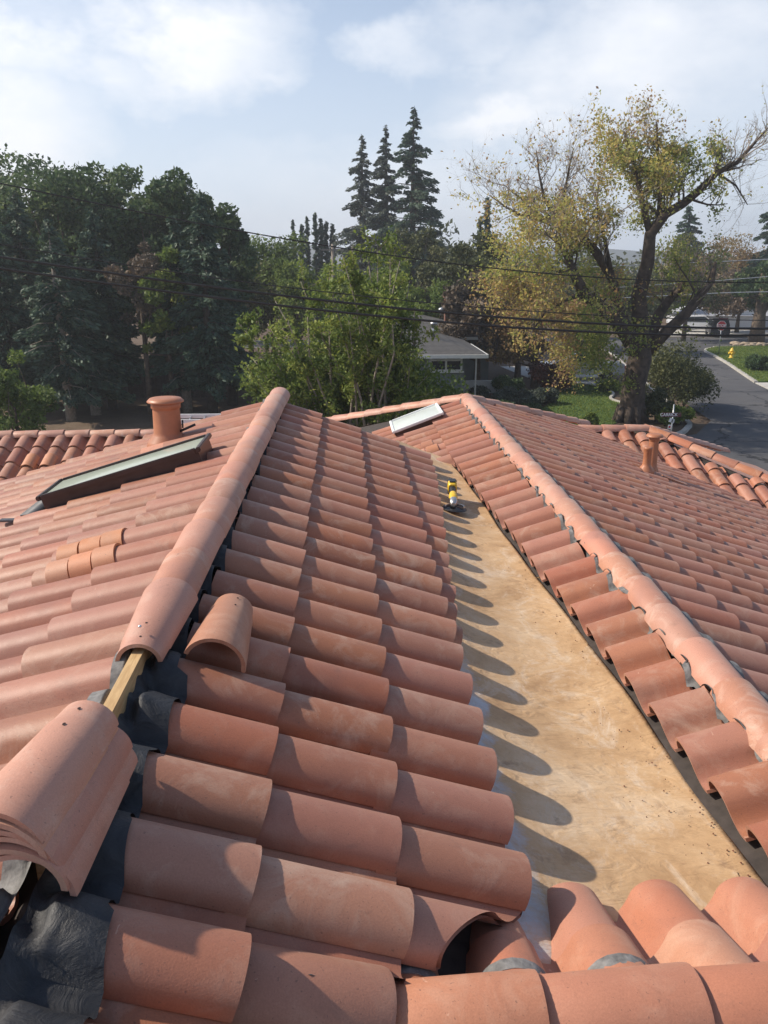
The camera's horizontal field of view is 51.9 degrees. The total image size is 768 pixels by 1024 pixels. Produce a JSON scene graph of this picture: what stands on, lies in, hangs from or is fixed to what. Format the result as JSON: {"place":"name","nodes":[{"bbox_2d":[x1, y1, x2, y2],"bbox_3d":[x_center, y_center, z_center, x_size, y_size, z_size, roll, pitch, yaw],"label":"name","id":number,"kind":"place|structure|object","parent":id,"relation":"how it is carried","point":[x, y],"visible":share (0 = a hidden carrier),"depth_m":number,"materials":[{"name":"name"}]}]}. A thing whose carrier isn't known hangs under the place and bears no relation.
{"place":"outdoors","nodes":[
{"label":"outdoors","id":0,"kind":"place"},
{"bbox_2d":[230,225,468,426],"bbox_3d":[-0.850,-3.902,22.596,7.134,8.086,4.806,-1,18,-3],"label":"many stemmed tree","id":1,"kind":"object","parent":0,"point":[369,371],"visible":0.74,"depth_m":21.51,"materials":[{"name":"green plant"}]},
{"bbox_2d":[0,387,767,1023],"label":"tiled roof house","id":2,"kind":"structure","parent":0,"point":[424,759],"depth_m":2.93,"materials":[{"name":"ceramic"}]},
{"bbox_2d":[0,749,137,896],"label":"ridge cap tile","id":3,"kind":"object","parent":2,"relation":"on","point":[80,866],"visible":0.33,"depth_m":1.76,"materials":[{"name":"ceramic"}]},
{"bbox_2d":[0,749,132,890],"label":"ridge cap tile","id":4,"kind":"object","parent":3,"relation":"on","point":[59,873],"visible":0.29,"depth_m":1.62,"materials":[{"name":"ceramic"}]},
{"bbox_2d":[0,728,132,865],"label":"ridge cap tile","id":5,"kind":"object","parent":4,"relation":"on","point":[106,773],"visible":0.32,"depth_m":1.82,"materials":[{"name":"ceramic"}]},
{"bbox_2d":[0,780,89,863],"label":"ridge cap tile","id":6,"kind":"object","parent":5,"relation":"on","point":[50,848],"visible":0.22,"depth_m":1.65,"materials":[{"name":"ceramic"}]},
{"bbox_2d":[0,727,117,859],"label":"ridge cap tile","id":7,"kind":"object","parent":6,"relation":"on","point":[34,842],"visible":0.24,"depth_m":1.60,"materials":[{"name":"ceramic"}]},
{"bbox_2d":[0,700,118,844],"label":"ridge cap tile","id":8,"kind":"object","parent":7,"relation":"on","point":[46,770],"visible":0.99,"depth_m":1.77,"materials":[{"name":"ceramic"}]},
{"bbox_2d":[180,414,220,423],"bbox_3d":[-2.631,-1.545,13.037,1.900,0.102,0.350,-1,18,-3],"label":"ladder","id":9,"kind":"object","parent":2,"relation":"on","point":[190,416],"visible":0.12,"depth_m":13.14,"materials":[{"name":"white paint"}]},
{"bbox_2d":[184,593,252,672],"bbox_3d":[-0.567,0.407,2.877,0.218,0.116,0.455,20,18,-8],"label":"ridge cap tile","id":10,"kind":"object","parent":2,"relation":"on","point":[227,620],"visible":1,"depth_m":2.80,"materials":[{"name":"ceramic"}]},
{"bbox_2d":[442,478,466,511],"bbox_3d":[0.566,-0.143,6.569,0.203,0.154,0.549,-1,18,-3],"label":"angle grinder","id":11,"kind":"object","parent":2,"relation":"on","point":[453,506],"visible":0.99,"depth_m":6.46,"materials":[{"name":"yellow plastic"}]},
{"bbox_2d":[0,256,767,329],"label":"overhead wire","id":12,"kind":"object","parent":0,"point":[309,298],"visible":1,"depth_m":17.37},
{"bbox_2d":[0,267,767,335],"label":"overhead wire","id":13,"kind":"object","parent":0,"point":[281,305],"visible":1,"depth_m":17.41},
{"bbox_2d":[0,183,767,282],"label":"overhead wire","id":14,"kind":"object","parent":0,"point":[367,251],"visible":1,"depth_m":17.01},
{"bbox_2d":[0,244,767,320],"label":"overhead wire","id":15,"kind":"object","parent":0,"point":[369,296],"visible":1,"depth_m":17.32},
{"bbox_2d":[0,0,767,256],"label":"sky","id":16,"kind":"structure","parent":0,"point":[266,106],"materials":[{"name":"white"}]},
{"bbox_2d":[11,271,767,434],"bbox_3d":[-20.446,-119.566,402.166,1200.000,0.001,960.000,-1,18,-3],"label":"ground","id":17,"kind":"structure","parent":0,"point":[700,422],"depth_m":76.08,"materials":[{"name":"green plant"}]},
{"bbox_2d":[0,347,59,430],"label":"leafy shrub","id":18,"kind":"object","parent":17,"relation":"on","point":[38,399],"visible":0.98,"depth_m":26.20,"materials":[{"name":"green plant"}]},
{"bbox_2d":[290,219,297,282],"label":"cypress","id":19,"kind":"object","parent":17,"relation":"on","point":[292,227],"visible":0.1,"depth_m":84.51,"materials":[{"name":"green plant"}]},
{"bbox_2d":[298,224,306,283],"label":"cypress","id":20,"kind":"object","parent":17,"relation":"on","point":[301,233],"visible":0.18,"depth_m":84.83,"materials":[{"name":"green plant"}]},
{"bbox_2d":[304,216,312,320],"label":"cypress","id":21,"kind":"object","parent":17,"relation":"on","point":[307,252],"visible":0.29,"depth_m":86.75,"materials":[{"name":"green plant"}]},
{"bbox_2d":[311,212,320,326],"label":"cypress","id":22,"kind":"object","parent":17,"relation":"on","point":[315,263],"visible":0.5,"depth_m":83.11,"materials":[{"name":"green plant"}]},
{"bbox_2d":[317,218,326,331],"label":"cypress","id":23,"kind":"object","parent":17,"relation":"on","point":[320,258],"visible":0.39,"depth_m":83.13,"materials":[{"name":"green plant"}]},
{"bbox_2d":[322,221,330,331],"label":"cypress","id":24,"kind":"object","parent":17,"relation":"on","point":[326,257],"visible":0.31,"depth_m":82.99,"materials":[{"name":"green plant"}]},
{"bbox_2d":[329,223,335,264],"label":"cypress","id":25,"kind":"object","parent":17,"relation":"on","point":[332,232],"visible":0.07,"depth_m":82.86,"materials":[{"name":"green plant"}]},
{"bbox_2d":[0,347,686,437],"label":"garden bed","id":26,"kind":"object","parent":17,"relation":"on","point":[135,415],"visible":0.07,"depth_m":38.80,"materials":[{"name":"green plant"}]},
{"bbox_2d":[0,230,56,413],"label":"conifer","id":27,"kind":"object","parent":26,"relation":"on","point":[15,316],"visible":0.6,"depth_m":36.80,"materials":[{"name":"green plant"}]},
{"bbox_2d":[0,181,62,322],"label":"broadleaf tree","id":28,"kind":"object","parent":26,"relation":"on","point":[3,217],"visible":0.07,"depth_m":42.55,"materials":[{"name":"green plant"}]},
{"bbox_2d":[0,189,70,387],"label":"conifer","id":29,"kind":"object","parent":26,"relation":"on","point":[15,232],"visible":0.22,"depth_m":37.91,"materials":[{"name":"green plant"}]},
{"bbox_2d":[0,143,78,306],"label":"broadleaf tree","id":30,"kind":"object","parent":26,"relation":"on","point":[29,164],"visible":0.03,"depth_m":43.84,"materials":[{"name":"green plant"}]},
{"bbox_2d":[12,217,124,421],"bbox_3d":[-14.308,-8.435,35.490,4.752,9.105,4.779,-1,18,-3],"label":"conifer","id":31,"kind":"object","parent":26,"relation":"on","point":[55,320],"visible":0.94,"depth_m":35.08,"materials":[{"name":"green plant"}]},
{"bbox_2d":[0,162,168,334],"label":"broadleaf tree","id":32,"kind":"object","parent":26,"relation":"on","point":[63,213],"visible":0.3,"depth_m":40.34,"materials":[{"name":"green plant"}]},
{"bbox_2d":[49,254,135,415],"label":"conifer","id":33,"kind":"object","parent":26,"relation":"on","point":[118,368],"visible":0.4,"depth_m":36.87,"materials":[{"name":"green plant"}]},
{"bbox_2d":[73,208,144,409],"bbox_3d":[-13.502,-9.607,38.266,4.336,9.666,3.967,-1,18,-3],"label":"conifer","id":34,"kind":"object","parent":26,"relation":"on","point":[122,332],"visible":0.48,"depth_m":37.64,"materials":[{"name":"green plant"}]},
{"bbox_2d":[53,160,164,343],"bbox_3d":[-16.044,-14.076,47.375,7.969,12.702,8.434,-1,18,-3],"label":"broadleaf tree","id":35,"kind":"object","parent":26,"relation":"on","point":[106,178],"visible":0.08,"depth_m":44.05,"materials":[{"name":"green plant"}]},
{"bbox_2d":[102,241,175,414],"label":"autumn tree","id":36,"kind":"object","parent":26,"relation":"on","point":[141,306],"visible":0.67,"depth_m":36.16,"materials":[{"name":"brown plant"}]},
{"bbox_2d":[20,353,284,398],"bbox_3d":[-15.391,-7.314,42.552,22.336,2.450,0.095,-1,18,-3],"label":"board fence","id":37,"kind":"object","parent":26,"relation":"on","point":[141,387],"visible":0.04,"depth_m":42.90,"materials":[{"name":"wood"}]},
{"bbox_2d":[97,166,209,386],"bbox_3d":[-12.100,-12.289,42.602,5.675,12.168,6.131,13,22,35],"label":"broadleaf tree","id":38,"kind":"object","parent":26,"relation":"on","point":[164,197],"visible":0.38,"depth_m":40.66,"materials":[{"name":"green plant"}]},
{"bbox_2d":[136,245,196,395],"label":"light green tree","id":39,"kind":"object","parent":26,"relation":"on","point":[161,323],"visible":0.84,"depth_m":36.10,"materials":[{"name":"green plant"}]},
{"bbox_2d":[143,215,218,412],"bbox_3d":[-9.863,-9.208,37.514,3.591,9.358,3.454,-11,21,-31],"label":"conifer","id":40,"kind":"object","parent":26,"relation":"on","point":[157,362],"visible":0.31,"depth_m":37.14,"materials":[{"name":"green plant"}]},
{"bbox_2d":[140,189,261,328],"bbox_3d":[-10.657,-12.457,44.992,7.426,11.049,6.907,-1,18,-3],"label":"broadleaf tree","id":41,"kind":"object","parent":26,"relation":"on","point":[219,216],"visible":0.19,"depth_m":44.40,"materials":[{"name":"green plant"}]},
{"bbox_2d":[160,193,254,413],"bbox_3d":[-8.044,-9.363,36.701,4.694,10.144,3.873,14,23,38],"label":"conifer","id":42,"kind":"object","parent":26,"relation":"on","point":[217,318],"visible":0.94,"depth_m":36.27,"materials":[{"name":"green plant"}]},
{"bbox_2d":[191,216,254,315],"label":"broadleaf tree","id":43,"kind":"object","parent":26,"relation":"on","point":[245,237],"visible":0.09,"depth_m":46.60,"materials":[{"name":"green plant"}]},
{"bbox_2d":[216,252,257,405],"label":"conifer","id":44,"kind":"object","parent":26,"relation":"on","point":[232,396],"visible":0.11,"depth_m":39.53,"materials":[{"name":"green plant"}]},
{"bbox_2d":[241,260,275,352],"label":"olive tree","id":45,"kind":"object","parent":26,"relation":"on","point":[264,317],"visible":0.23,"depth_m":56.62,"materials":[{"name":"green plant"}]},
{"bbox_2d":[232,231,317,352],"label":"light green tree","id":46,"kind":"object","parent":26,"relation":"on","point":[276,256],"visible":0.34,"depth_m":57.81,"materials":[{"name":"green plant"}]},
{"bbox_2d":[269,261,327,351],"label":"light green tree","id":47,"kind":"object","parent":26,"relation":"on","point":[287,279],"visible":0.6,"depth_m":55.25,"materials":[{"name":"green plant"}]},
{"bbox_2d":[322,244,343,316],"bbox_3d":[-3.695,-15.274,57.983,1.600,8.395,0.316,-1,18,-3],"label":"utility pole","id":48,"kind":"object","parent":26,"relation":"on","point":[332,249],"visible":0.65,"depth_m":56.82,"materials":[{"name":"brown wood"}]},
{"bbox_2d":[319,264,369,350],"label":"broadleaf tree","id":49,"kind":"object","parent":26,"relation":"on","point":[345,287],"visible":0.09,"depth_m":62.92,"materials":[{"name":"green plant"}]},
{"bbox_2d":[366,260,427,305],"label":"broadleaf tree","id":50,"kind":"object","parent":26,"relation":"on","point":[416,291],"visible":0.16,"depth_m":53.40,"materials":[{"name":"green plant"}]},
{"bbox_2d":[376,225,460,304],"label":"broadleaf tree","id":51,"kind":"object","parent":26,"relation":"on","point":[426,273],"visible":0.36,"depth_m":57.06,"materials":[{"name":"green plant"}]},
{"bbox_2d":[379,296,497,405],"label":"grey house","id":52,"kind":"structure","parent":26,"relation":"on","point":[454,351],"depth_m":38.74,"materials":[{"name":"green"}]},
{"bbox_2d":[430,358,463,372],"bbox_3d":[3.027,-7.237,38.365,1.745,0.904,0.200,-1,18,-3],"label":"window","id":53,"kind":"structure","parent":52,"relation":"in","point":[454,362],"depth_m":38.44,"materials":[{"name":"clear glass"}]},
{"bbox_2d":[409,277,469,318],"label":"broadleaf tree","id":54,"kind":"object","parent":26,"relation":"on","point":[435,294],"visible":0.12,"depth_m":51.10,"materials":[{"name":"green plant"}]},
{"bbox_2d":[420,240,474,317],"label":"light green tree","id":55,"kind":"object","parent":26,"relation":"on","point":[462,277],"visible":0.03,"depth_m":60.91,"materials":[{"name":"green plant"}]},
{"bbox_2d":[245,346,691,433],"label":"kerb","id":56,"kind":"structure","parent":26,"relation":"on","point":[686,428],"depth_m":35.62,"materials":[{"name":"concrete"}]},
{"bbox_2d":[436,269,513,379],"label":"twiggy tree","id":57,"kind":"object","parent":26,"relation":"on","point":[458,294],"visible":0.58,"depth_m":45.07,"materials":[{"name":"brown plant"}]},
{"bbox_2d":[434,228,529,306],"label":"broadleaf tree","id":58,"kind":"object","parent":26,"relation":"on","point":[459,253],"visible":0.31,"depth_m":49.49,"materials":[{"name":"green plant"}]},
{"bbox_2d":[468,384,515,400],"bbox_3d":[5.623,-6.019,40.782,2.620,1.062,2.384,2,18,6],"label":"bush","id":59,"kind":"object","parent":26,"relation":"on","point":[484,391],"visible":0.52,"depth_m":40.66,"materials":[{"name":"green plant"}]},
{"bbox_2d":[491,374,525,391],"bbox_3d":[6.794,-6.946,43.348,1.846,1.272,1.882,-12,21,-32],"label":"bush","id":60,"kind":"object","parent":26,"relation":"on","point":[502,381],"visible":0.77,"depth_m":43.02,"materials":[{"name":"green plant"}]},
{"bbox_2d":[503,388,538,404],"bbox_3d":[6.932,-5.873,40.487,1.958,0.963,2.084,-1,18,-3],"label":"bush","id":61,"kind":"object","parent":26,"relation":"on","point":[520,396],"visible":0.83,"depth_m":40.11,"materials":[{"name":"green plant"}]},
{"bbox_2d":[506,326,551,378],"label":"tree","id":62,"kind":"object","parent":26,"relation":"on","point":[517,372],"visible":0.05,"depth_m":49.37,"materials":[{"name":"brown plant"}]},
{"bbox_2d":[481,290,601,387],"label":"tree","id":63,"kind":"object","parent":26,"relation":"on","point":[505,346],"visible":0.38,"depth_m":44.74,"materials":[{"name":"plant"}]},
{"bbox_2d":[526,358,575,390],"bbox_3d":[9.618,-7.899,45.504,3.008,1.806,3.134,7,19,20],"label":"bush","id":64,"kind":"object","parent":26,"relation":"on","point":[543,372],"visible":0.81,"depth_m":44.88,"materials":[{"name":"red plant"}]},
{"bbox_2d":[541,383,619,424],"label":"lawn","id":65,"kind":"structure","parent":26,"relation":"on","point":[588,409],"depth_m":40.53,"materials":[{"name":"green plant"}]},
{"bbox_2d":[521,402,542,409],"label":"bush","id":66,"kind":"object","parent":65,"relation":"on","point":[534,405],"visible":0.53,"depth_m":38.77,"materials":[{"name":"green plant"}]},
{"bbox_2d":[529,386,559,403],"bbox_3d":[8.156,-6.020,40.916,2.032,0.970,1.764,-1,18,-3],"label":"bush","id":67,"kind":"object","parent":65,"relation":"on","point":[551,394],"visible":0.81,"depth_m":40.64,"materials":[{"name":"green plant"}]},
{"bbox_2d":[595,378,621,390],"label":"bush","id":68,"kind":"object","parent":65,"relation":"on","point":[603,386],"visible":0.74,"depth_m":44.81,"materials":[{"name":"green plant"}]},
{"bbox_2d":[580,411,599,424],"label":"bush","id":69,"kind":"object","parent":26,"relation":"on","point":[592,417],"visible":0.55,"depth_m":34.22,"materials":[{"name":"green plant"}]},
{"bbox_2d":[579,382,619,402],"bbox_3d":[12.490,-6.389,43.494,1.116,0.200,9.168,-1,18,-3],"label":"edging","id":70,"kind":"object","parent":26,"relation":"on","point":[611,396],"visible":0.39,"depth_m":43.42,"materials":[{"name":"concrete"}]},
{"bbox_2d":[433,81,767,424],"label":"autumn tree","id":71,"kind":"object","parent":26,"relation":"on","point":[657,171],"visible":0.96,"depth_m":33.40,"materials":[{"name":"yellow plant"}]},
{"bbox_2d":[553,256,657,350],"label":"broadleaf tree","id":72,"kind":"object","parent":26,"relation":"on","point":[649,308],"visible":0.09,"depth_m":63.24,"materials":[{"name":"green plant"}]},
{"bbox_2d":[644,386,675,421],"bbox_3d":[12.633,-4.957,36.329,1.835,1.698,1.830,-11,21,-31],"label":"bush","id":73,"kind":"object","parent":26,"relation":"on","point":[654,403],"visible":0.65,"depth_m":36.04,"materials":[{"name":"green plant"}]},
{"bbox_2d":[655,407,677,425],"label":"bush","id":74,"kind":"object","parent":26,"relation":"on","point":[664,420],"visible":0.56,"depth_m":35.30,"materials":[{"name":"green plant"}]},
{"bbox_2d":[669,404,695,423],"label":"bush","id":75,"kind":"object","parent":26,"relation":"on","point":[687,413],"visible":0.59,"depth_m":35.52,"materials":[{"name":"green plant"}]},
{"bbox_2d":[645,338,721,411],"bbox_3d":[14.232,-6.644,38.339,3.979,3.709,4.370,11,21,32],"label":"bush","id":76,"kind":"object","parent":26,"relation":"on","point":[667,369],"visible":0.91,"depth_m":37.73,"materials":[{"name":"green plant"}]},
{"bbox_2d":[317,134,381,313],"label":"redwood","id":77,"kind":"object","parent":17,"relation":"on","point":[359,207],"visible":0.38,"depth_m":79.89,"materials":[{"name":"green plant"}]},
{"bbox_2d":[358,125,405,300],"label":"redwood","id":78,"kind":"object","parent":17,"relation":"on","point":[382,206],"visible":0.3,"depth_m":77.74,"materials":[{"name":"green plant"}]},
{"bbox_2d":[368,106,447,305],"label":"redwood","id":79,"kind":"object","parent":17,"relation":"on","point":[417,194],"visible":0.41,"depth_m":75.89,"materials":[{"name":"green plant"}]},
{"bbox_2d":[482,197,492,287],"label":"cypress","id":80,"kind":"object","parent":17,"relation":"on","point":[486,221],"visible":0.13,"depth_m":67.98,"materials":[{"name":"green plant"}]},
{"bbox_2d":[273,218,737,303],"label":"wood","id":81,"kind":"object","parent":17,"relation":"on","point":[634,272],"depth_m":123.41,"materials":[{"name":"green plant"}]},
{"bbox_2d":[650,205,705,315],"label":"dark fir","id":82,"kind":"object","parent":17,"relation":"on","point":[690,218],"visible":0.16,"depth_m":105.16,"materials":[{"name":"green plant"}]},
{"bbox_2d":[656,354,714,406],"bbox_3d":[15.429,-6.646,40.166,3.150,2.617,3.435,-1,18,-3],"label":"bush","id":83,"kind":"object","parent":17,"relation":"on","point":[700,391],"visible":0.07,"depth_m":39.41,"materials":[{"name":"green plant"}]},
{"bbox_2d":[649,231,736,340],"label":"broadleaf tree","id":84,"kind":"object","parent":17,"relation":"on","point":[711,301],"visible":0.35,"depth_m":72.70,"materials":[{"name":"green plant"}]},
{"bbox_2d":[666,306,767,326],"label":"garage house","id":85,"kind":"structure","parent":17,"relation":"on","point":[747,315],"depth_m":89.59,"materials":[{"name":"white paint"}]},
{"bbox_2d":[728,310,753,326],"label":"garage door","id":86,"kind":"structure","parent":85,"relation":"in","point":[732,322],"depth_m":89.55,"materials":[{"name":"white paint"}]},
{"bbox_2d":[686,228,764,289],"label":"twiggy tree","id":87,"kind":"object","parent":17,"relation":"on","point":[735,247],"visible":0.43,"depth_m":94.96,"materials":[{"name":"orange plant"}]},
{"bbox_2d":[699,267,767,332],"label":"twiggy tree","id":88,"kind":"object","parent":17,"relation":"on","point":[735,306],"visible":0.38,"depth_m":81.86,"materials":[{"name":"brown plant"}]},
{"bbox_2d":[730,260,767,342],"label":"street tree","id":89,"kind":"object","parent":17,"relation":"on","point":[760,308],"visible":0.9,"depth_m":70.55,"materials":[{"name":"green plant"}]},
{"bbox_2d":[739,212,767,276],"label":"dark fir","id":90,"kind":"object","parent":17,"relation":"on","point":[763,254],"visible":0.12,"depth_m":93.31,"materials":[{"name":"green plant"}]},
{"bbox_2d":[239,242,727,270],"bbox_3d":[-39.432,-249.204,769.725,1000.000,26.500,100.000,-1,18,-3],"label":"hills","id":91,"kind":"structure","parent":0,"point":[628,255],"depth_m":758.38,"materials":[{"name":"grey"}]},
{"bbox_2d":[244,337,767,470],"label":"road","id":92,"kind":"structure","parent":0,"point":[736,413],"depth_m":40.32,"materials":[{"name":"grey asphalt"}]},
{"bbox_2d":[660,404,680,431],"bbox_3d":[11.215,-3.287,31.013,0.840,1.883,0.099,-1,18,-3],"label":"street name sign","id":93,"kind":"object","parent":92,"relation":"on","point":[672,415],"visible":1,"depth_m":30.85,"materials":[{"name":"white metal"}]},
{"bbox_2d":[704,345,757,382],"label":"kerb","id":94,"kind":"structure","parent":92,"relation":"on","point":[752,379],"depth_m":56.30,"materials":[{"name":"concrete"}]},
{"bbox_2d":[500,366,602,384],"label":"driveway","id":95,"kind":"structure","parent":0,"point":[524,372],"depth_m":51.41,"materials":[{"name":"concrete"}]},
{"bbox_2d":[540,352,625,380],"bbox_3d":[12.373,-9.241,49.684,5.350,1.689,1.890,2,18,5],"label":"parked pickup","id":96,"kind":"object","parent":95,"relation":"on","point":[621,370],"visible":0.29,"depth_m":48.81,"materials":[{"name":"silver metal"}]},
{"bbox_2d":[585,259,767,267],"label":"overhead wire","id":97,"kind":"object","parent":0,"point":[696,262],"visible":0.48,"depth_m":44.77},
{"bbox_2d":[607,291,767,298],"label":"overhead wire","id":98,"kind":"object","parent":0,"point":[709,293],"visible":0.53,"depth_m":45.30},
{"bbox_2d":[659,329,767,336],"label":"path","id":99,"kind":"structure","parent":0,"point":[701,331],"depth_m":84.00,"materials":[{"name":"concrete"}]},
{"bbox_2d":[681,315,709,331],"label":"parked van","id":100,"kind":"object","parent":99,"relation":"on","point":[702,323],"visible":0.12,"depth_m":83.95,"materials":[{"name":"white paint"}]},
{"bbox_2d":[705,318,729,336],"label":"parked suv","id":101,"kind":"object","parent":99,"relation":"on","point":[712,323],"visible":0.66,"depth_m":78.38,"materials":[{"name":"grey paint"}]},
{"bbox_2d":[707,345,767,382],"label":"lawn","id":102,"kind":"structure","parent":0,"point":[760,380],"depth_m":60.55,"materials":[{"name":"green plant"}]},
{"bbox_2d":[717,318,727,352],"bbox_3d":[26.969,-14.063,63.170,0.854,2.862,0.105,-1,18,-3],"label":"stop sign","id":103,"kind":"object","parent":102,"relation":"on","point":[721,324],"visible":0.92,"depth_m":62.86,"materials":[{"name":"red metal"}]},
{"bbox_2d":[730,341,767,345],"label":"rock ring","id":104,"kind":"object","parent":102,"relation":"on","point":[733,343],"visible":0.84,"depth_m":69.87,"materials":[{"name":"beige stone"}]},
{"bbox_2d":[743,353,767,370],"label":"bush","id":105,"kind":"object","parent":102,"relation":"on","point":[753,361],"visible":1,"depth_m":53.76,"materials":[{"name":"green plant"}]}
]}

